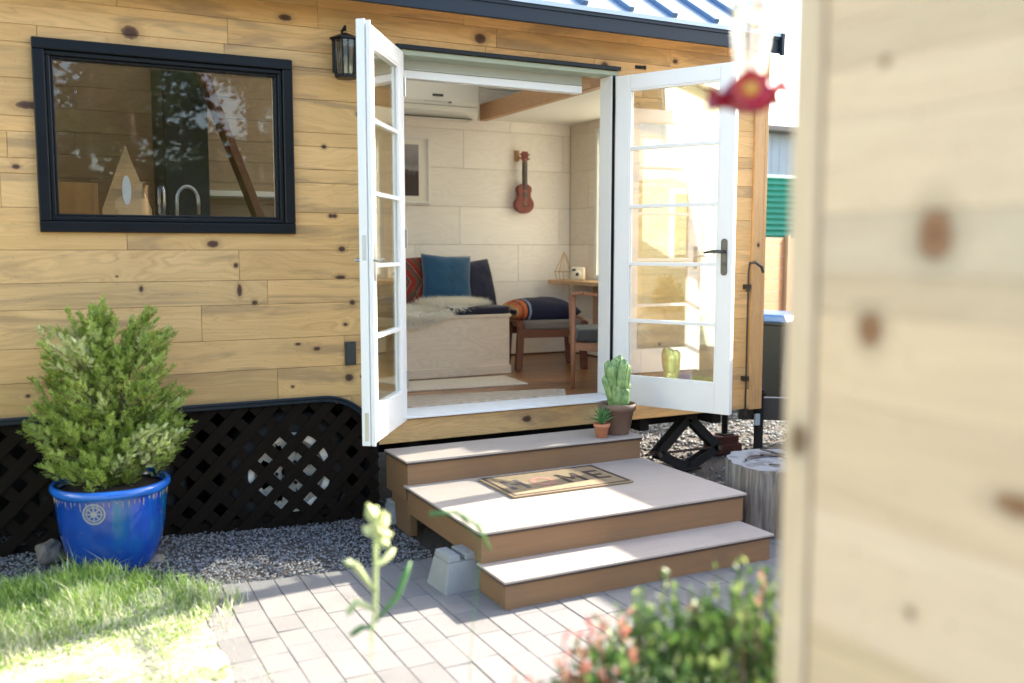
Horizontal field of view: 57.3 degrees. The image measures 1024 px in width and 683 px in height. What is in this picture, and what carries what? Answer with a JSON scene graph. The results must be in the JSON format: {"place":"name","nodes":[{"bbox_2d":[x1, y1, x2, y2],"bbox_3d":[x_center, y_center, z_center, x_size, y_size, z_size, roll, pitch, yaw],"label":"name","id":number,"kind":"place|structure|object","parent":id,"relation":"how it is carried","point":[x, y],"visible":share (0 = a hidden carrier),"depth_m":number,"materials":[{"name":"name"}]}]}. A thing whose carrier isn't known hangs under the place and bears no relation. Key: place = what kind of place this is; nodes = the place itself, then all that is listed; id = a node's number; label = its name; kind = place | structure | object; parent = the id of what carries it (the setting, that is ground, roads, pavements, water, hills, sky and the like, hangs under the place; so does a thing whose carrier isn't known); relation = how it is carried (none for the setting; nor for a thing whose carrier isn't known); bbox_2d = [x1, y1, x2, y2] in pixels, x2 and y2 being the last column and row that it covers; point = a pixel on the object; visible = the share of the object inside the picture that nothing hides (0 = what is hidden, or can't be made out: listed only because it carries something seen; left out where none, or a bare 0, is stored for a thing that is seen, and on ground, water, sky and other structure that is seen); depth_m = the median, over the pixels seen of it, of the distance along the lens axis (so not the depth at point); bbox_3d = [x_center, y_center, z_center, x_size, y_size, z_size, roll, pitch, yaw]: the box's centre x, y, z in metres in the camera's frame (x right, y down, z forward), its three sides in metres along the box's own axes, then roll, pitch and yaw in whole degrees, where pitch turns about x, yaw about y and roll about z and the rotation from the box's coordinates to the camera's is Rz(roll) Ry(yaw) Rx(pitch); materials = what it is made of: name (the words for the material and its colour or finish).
{"place":"outdoors","nodes":[
{"label":"outdoors","id":0,"kind":"place"},
{"bbox_2d":[0,546,280,682],"bbox_3d":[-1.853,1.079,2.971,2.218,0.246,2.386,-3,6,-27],"label":"grass","id":1,"kind":"structure","parent":0,"point":[71,593],"depth_m":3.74,"materials":[{"name":"green plant"}]},
{"bbox_2d":[0,409,783,620],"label":"ground","id":2,"kind":"structure","parent":0,"point":[427,537],"depth_m":4.78,"materials":[{"name":"grey gravel"}]},
{"bbox_2d":[35,539,64,565],"bbox_3d":[-2.125,0.972,4.309,0.124,0.128,0.112,-3,6,-27],"label":"rock","id":3,"kind":"object","parent":2,"relation":"on","point":[48,551],"visible":0.98,"depth_m":4.27,"materials":[{"name":"grey stone"}]},
{"bbox_2d":[14,293,195,571],"bbox_3d":[-1.826,0.406,4.260,0.769,1.253,0.555,-3,6,-27],"label":"potted conifer","id":4,"kind":"object","parent":2,"relation":"on","point":[109,498],"visible":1,"depth_m":4.16,"materials":[{"name":"plant"}]},
{"bbox_2d":[148,553,165,564],"bbox_3d":[-1.660,1.012,4.347,0.106,0.054,0.083,-3,6,-27],"label":"rock","id":5,"kind":"object","parent":2,"relation":"on","point":[157,558],"visible":0.63,"depth_m":4.33,"materials":[{"name":"grey stone"}]},
{"bbox_2d":[384,498,395,524],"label":"pier block","id":6,"kind":"structure","parent":2,"relation":"on","point":[389,509],"depth_m":5.06,"materials":[{"name":"concrete"}]},
{"bbox_2d":[0,0,785,539],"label":"tiny house","id":7,"kind":"structure","parent":2,"relation":"on","point":[646,176],"depth_m":5.28,"materials":[{"name":"brown wood"}]},
{"bbox_2d":[0,423,134,558],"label":"lattice skirt","id":8,"kind":"object","parent":7,"relation":"attached to","point":[22,501],"visible":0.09,"depth_m":4.42,"materials":[{"name":"black plastic"}]},
{"bbox_2d":[58,182,98,213],"bbox_3d":[-2.591,-0.503,5.410,0.380,0.810,0.265,-3,6,-27],"label":"wall cabinet","id":9,"kind":"object","parent":7,"relation":"attached to","point":[78,198],"depth_m":5.32,"materials":[{"name":"brown wood"}]},
{"bbox_2d":[102,146,151,214],"bbox_3d":[-2.005,-0.750,4.876,0.240,0.528,0.034,-3,6,-27],"label":"gable house ornament","id":10,"kind":"object","parent":7,"relation":"on","point":[126,195],"visible":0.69,"depth_m":4.86,"materials":[{"name":"brown wood"}]},
{"bbox_2d":[31,36,295,233],"bbox_3d":[-1.672,-0.976,4.598,1.191,0.884,0.088,-3,6,-27],"label":"kitchen window","id":11,"kind":"structure","parent":7,"relation":"in","point":[44,50],"depth_m":4.53,"materials":[{"name":"black paint"}]},
{"bbox_2d":[150,69,210,215],"bbox_3d":[-2.262,-0.824,6.432,0.280,2.210,0.600,-3,6,-27],"label":"refrigerator","id":12,"kind":"object","parent":7,"relation":"on","point":[180,131],"depth_m":6.13,"materials":[{"name":"metal"}]},
{"bbox_2d":[175,185,200,215],"bbox_3d":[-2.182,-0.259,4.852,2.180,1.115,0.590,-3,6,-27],"label":"faucet","id":13,"kind":"object","parent":7,"relation":"on","point":[183,187],"visible":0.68,"depth_m":4.95,"materials":[{"name":"silver metal"}]},
{"bbox_2d":[194,72,264,216],"bbox_3d":[-1.741,-1.000,6.175,0.694,1.765,0.170,-3,6,-27],"label":"stair stringer","id":14,"kind":"object","parent":7,"relation":"attached to","point":[206,85],"visible":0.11,"depth_m":6.05,"materials":[{"name":"brown wood"}]},
{"bbox_2d":[210,190,274,199],"bbox_3d":[-1.884,-1.073,6.878,0.820,0.040,0.290,-3,6,-27],"label":"wall shelf","id":15,"kind":"object","parent":7,"relation":"attached to","point":[234,194],"depth_m":6.69,"materials":[{"name":"white paint"}]},
{"bbox_2d":[137,402,379,536],"bbox_3d":[-1.311,0.666,4.948,1.278,0.719,0.042,-3,6,-27],"label":"lattice skirt","id":16,"kind":"object","parent":7,"relation":"attached to","point":[276,517],"visible":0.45,"depth_m":4.95,"materials":[{"name":"black plastic"}]},
{"bbox_2d":[329,25,356,79],"bbox_3d":[-0.865,-1.498,4.851,0.168,0.269,0.161,-3,6,-27],"label":"wall lantern","id":17,"kind":"object","parent":7,"relation":"attached to","point":[342,41],"depth_m":4.84,"materials":[{"name":"black paint"}]},
{"bbox_2d":[345,342,355,364],"bbox_3d":[-0.875,0.065,5.079,0.060,0.127,0.020,-3,6,-27],"label":"outlet cover","id":18,"kind":"object","parent":7,"relation":"attached to","point":[350,353],"visible":1,"depth_m":5.07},
{"bbox_2d":[354,18,408,446],"bbox_3d":[-0.652,-0.531,4.814,0.160,2.034,0.714,1,6,8],"label":"door","id":19,"kind":"structure","parent":7,"relation":"in","point":[381,417],"depth_m":4.57,"materials":[{"name":"white paint"}]},
{"bbox_2d":[404,136,429,203],"bbox_3d":[-0.828,-1.380,7.543,0.350,0.530,0.038,-3,6,-27],"label":"picture frame","id":20,"kind":"object","parent":7,"relation":"attached to","point":[417,168],"visible":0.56,"depth_m":7.57,"materials":[{"name":"white paint"}]},
{"bbox_2d":[404,80,478,121],"bbox_3d":[-0.662,-1.923,7.452,0.792,0.291,0.221,-3,6,-27],"label":"air conditioner","id":21,"kind":"object","parent":7,"relation":"attached to","point":[439,101],"visible":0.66,"depth_m":7.41,"materials":[{"name":"white plastic"}]},
{"bbox_2d":[406,304,510,379],"bbox_3d":[-0.685,-0.036,7.173,1.390,0.498,1.040,-3,6,-27],"label":"bench","id":22,"kind":"object","parent":7,"relation":"on","point":[473,342],"visible":0.56,"depth_m":6.78,"materials":[{"name":"brown wood"}]},
{"bbox_2d":[406,257,422,303],"bbox_3d":[-0.880,-0.454,7.326,0.440,0.420,0.141,-3,-8,-31],"label":"pillow","id":23,"kind":"object","parent":22,"relation":"on","point":[414,281],"visible":0.27,"depth_m":7.33,"materials":[{"name":"red fabric"}]},
{"bbox_2d":[421,254,470,297],"bbox_3d":[-0.519,-0.479,7.432,0.410,0.430,0.159,1,-11,-19],"label":"pillow","id":24,"kind":"object","parent":22,"relation":"on","point":[446,276],"visible":0.8,"depth_m":7.37,"materials":[{"name":"blue fabric"}]},
{"bbox_2d":[406,294,492,331],"bbox_3d":[-0.653,-0.217,7.031,0.965,0.262,0.928,-3,6,-27],"label":"sheepskin","id":25,"kind":"object","parent":22,"relation":"on","point":[424,311],"visible":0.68,"depth_m":6.76,"materials":[{"name":"fur"}]},
{"bbox_2d":[470,259,496,304],"bbox_3d":[-0.305,-0.473,7.619,0.370,0.390,0.161,-8,-5,-38],"label":"pillow","id":26,"kind":"object","parent":22,"relation":"on","point":[481,283],"visible":0.57,"depth_m":7.59,"materials":[{"name":"black fabric"}]},
{"bbox_2d":[407,375,527,391],"bbox_3d":[-0.472,0.290,6.346,1.111,0.010,0.426,-3,6,-24],"label":"rug","id":27,"kind":"object","parent":7,"relation":"on","point":[456,383],"visible":0.56,"depth_m":6.35,"materials":[{"name":"beige fabric"}]},
{"bbox_2d":[407,388,565,407],"bbox_3d":[-0.192,0.339,5.848,1.232,0.010,0.421,-3,6,-27],"label":"rug","id":28,"kind":"object","parent":7,"relation":"on","point":[415,401],"visible":0.99,"depth_m":5.79,"materials":[{"name":"beige fabric"}]},
{"bbox_2d":[513,150,533,213],"bbox_3d":[0.095,-1.357,7.982,0.174,0.530,0.104,-3,6,-27],"label":"ukulele","id":29,"kind":"object","parent":7,"relation":"hanging from","point":[523,203],"visible":1,"depth_m":7.95,"materials":[{"name":"red wood"}]},
{"bbox_2d":[509,315,587,370],"bbox_3d":[0.257,-0.003,7.333,0.569,0.404,0.508,-1,6,-13],"label":"footstool","id":30,"kind":"object","parent":7,"relation":"on","point":[523,329],"visible":0.58,"depth_m":7.11,"materials":[{"name":"brown wood"}]},
{"bbox_2d":[503,297,581,320],"bbox_3d":[0.208,-0.244,7.307,0.540,0.209,0.480,-2,6,-17],"label":"pillow","id":31,"kind":"object","parent":30,"relation":"on","point":[538,308],"visible":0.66,"depth_m":7.11,"materials":[{"name":"fabric"}]},
{"bbox_2d":[548,279,597,323],"bbox_3d":[0.707,-0.300,7.683,0.265,0.384,1.220,-3,6,-27],"label":"wall desk","id":32,"kind":"object","parent":7,"relation":"attached to","point":[594,283],"depth_m":7.82,"materials":[{"name":"brown wood"}]},
{"bbox_2d":[555,252,570,279],"bbox_3d":[0.447,-0.654,8.098,0.160,0.244,0.154,-3,6,-27],"label":"wire ornament","id":33,"kind":"object","parent":32,"relation":"on","point":[559,271],"visible":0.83,"depth_m":8.08,"materials":[{"name":"gold metal"}]},
{"bbox_2d":[570,267,584,279],"bbox_3d":[0.552,-0.570,7.892,0.124,0.112,0.072,1,6,11],"label":"instant camera","id":34,"kind":"object","parent":32,"relation":"on","point":[577,273],"visible":1,"depth_m":7.88,"materials":[{"name":"white plastic"}]},
{"bbox_2d":[568,291,597,388],"bbox_3d":[0.710,-0.104,6.429,0.680,0.781,0.609,0,6,-2],"label":"armchair","id":35,"kind":"object","parent":7,"relation":"on","point":[582,337],"visible":0.43,"depth_m":6.18,"materials":[{"name":"brown wood"}]},
{"bbox_2d":[594,128,599,279],"bbox_3d":[1.050,-1.105,7.402,0.158,1.260,1.250,-3,6,-27],"label":"window","id":36,"kind":"structure","parent":7,"relation":"in","point":[597,131],"depth_m":7.90,"materials":[{"name":"white paint"}]},
{"bbox_2d":[613,61,739,414],"bbox_3d":[0.947,-0.590,5.556,0.783,1.995,0.160,4,7,36],"label":"door","id":37,"kind":"structure","parent":7,"relation":"in","point":[715,397],"depth_m":5.50,"materials":[{"name":"white paint"}]},
{"bbox_2d":[741,261,763,415],"bbox_3d":[1.619,-0.019,6.316,0.138,1.050,0.055,0,6,4],"label":"latch rod","id":38,"kind":"object","parent":7,"relation":"attached to","point":[747,287],"visible":1,"depth_m":6.29,"materials":[{"name":"metal"}]},
{"bbox_2d":[645,414,722,471],"bbox_3d":[1.153,0.674,6.325,0.610,0.412,0.100,-3,6,-27],"label":"scissor jack","id":39,"kind":"object","parent":2,"relation":"on","point":[672,435],"visible":0.88,"depth_m":6.31,"materials":[{"name":"metal"}]},
{"bbox_2d":[703,415,741,454],"bbox_3d":[1.553,0.593,6.896,0.230,0.440,0.164,-3,6,-27],"label":"stabiliser post","id":40,"kind":"object","parent":2,"relation":"on","point":[727,440],"visible":0.57,"depth_m":6.87,"materials":[{"name":"red brick"}]},
{"bbox_2d":[737,389,784,448],"bbox_3d":[2.225,0.586,6.551,1.256,0.500,0.178,0,6,3],"label":"trailer tongue","id":41,"kind":"object","parent":2,"relation":"on","point":[772,408],"visible":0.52,"depth_m":6.58,"materials":[{"name":"black metal"}]},
{"bbox_2d":[762,310,786,396],"bbox_3d":[2.408,0.177,8.840,0.600,0.910,0.741,-5,7,-42],"label":"wheelie bin","id":42,"kind":"object","parent":2,"relation":"on","point":[774,351],"visible":0.16,"depth_m":8.49,"materials":[{"name":"black plastic"}]},
{"bbox_2d":[764,236,788,310],"bbox_3d":[3.178,-0.470,11.501,0.072,1.660,5.400,4,7,39],"label":"board fence","id":43,"kind":"object","parent":2,"relation":"on","point":[776,272],"visible":0.09,"depth_m":11.61,"materials":[{"name":"brown wood"}]},
{"bbox_2d":[766,175,790,237],"bbox_3d":[3.234,-1.753,12.444,2.400,0.930,0.040,-3,6,-27],"label":"corrugated panel","id":44,"kind":"object","parent":43,"relation":"attached to","point":[778,206],"depth_m":12.62,"materials":[{"name":"green metal"}]},
{"bbox_2d":[777,0,1023,682],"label":"garden screen","id":45,"kind":"object","parent":2,"relation":"on","point":[902,542],"visible":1,"depth_m":1.09,"materials":[{"name":"brown wood"}]},
{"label":"plant hook","id":46,"kind":"object","parent":45,"relation":"attached to","visible":0},
{"bbox_2d":[705,0,789,113],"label":"hummingbird feeder","id":47,"kind":"object","parent":46,"relation":"hanging from","point":[749,91],"visible":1,"depth_m":1.47,"materials":[{"name":"red plastic"}]},
{"bbox_2d":[197,539,780,682],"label":"paving","id":48,"kind":"structure","parent":0,"point":[422,631],"depth_m":3.66,"materials":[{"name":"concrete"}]},
{"bbox_2d":[343,503,410,659],"bbox_3d":[-0.315,0.818,2.243,0.185,0.896,0.059,-3,6,-27],"label":"flower stalk","id":49,"kind":"object","parent":48,"relation":"on","point":[378,521],"visible":1,"depth_m":2.20,"materials":[{"name":"green plant"}]},
{"bbox_2d":[427,544,479,594],"bbox_3d":[-0.246,0.994,4.107,0.196,0.163,0.196,-3,6,-30],"label":"pier block","id":50,"kind":"object","parent":48,"relation":"on","point":[454,570],"depth_m":4.05,"materials":[{"name":"concrete"}]},
{"bbox_2d":[429,510,490,656],"bbox_3d":[-0.120,0.827,2.254,0.158,0.876,0.012,-3,6,-27],"label":"grass stem","id":51,"kind":"object","parent":48,"relation":"on","point":[463,517],"visible":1,"depth_m":2.23,"materials":[{"name":"green plant"}]},
{"bbox_2d":[385,428,773,610],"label":"entry steps","id":52,"kind":"structure","parent":48,"relation":"on","point":[650,522],"depth_m":4.42,"materials":[{"name":"brown wood"}]},
{"bbox_2d":[478,465,633,498],"bbox_3d":[0.225,0.721,4.865,0.700,0.013,0.410,-3,6,-27],"label":"doormat","id":53,"kind":"object","parent":52,"relation":"on","point":[528,484],"visible":1,"depth_m":4.82,"materials":[{"name":"fabric"}]},
{"bbox_2d":[590,407,615,437],"bbox_3d":[0.507,0.456,5.356,0.131,0.188,0.152,4,7,36],"label":"potted succulent","id":54,"kind":"object","parent":52,"relation":"on","point":[601,425],"visible":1,"depth_m":5.34,"materials":[{"name":"green plant"}]},
{"bbox_2d":[598,355,635,435],"bbox_3d":[0.613,0.309,5.464,0.226,0.458,0.226,-3,6,-27],"label":"potted cactus","id":55,"kind":"object","parent":52,"relation":"on","point":[616,380],"visible":0.98,"depth_m":5.42,"materials":[{"name":"green plant"}]},
{"bbox_2d":[510,556,779,682],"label":"flowering shrub","id":56,"kind":"object","parent":48,"relation":"on","point":[752,651],"visible":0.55,"depth_m":1.90,"materials":[{"name":"green plant"}]},
{"bbox_2d":[724,448,782,539],"bbox_3d":[1.432,0.800,5.059,0.634,0.384,0.589,-3,6,-27],"label":"tree stump","id":57,"kind":"object","parent":48,"relation":"on","point":[756,475],"visible":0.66,"depth_m":4.82,"materials":[{"name":"wood"}]},
{"bbox_2d":[758,0,795,125],"label":"sky","id":58,"kind":"structure","parent":0,"point":[783,17],"materials":[{"name":"white"}]},
{"bbox_2d":[765,124,792,302],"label":"neighbour shed","id":59,"kind":"structure","parent":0,"point":[779,149],"depth_m":14.09,"materials":[{"name":"grey wood"}]}
]}

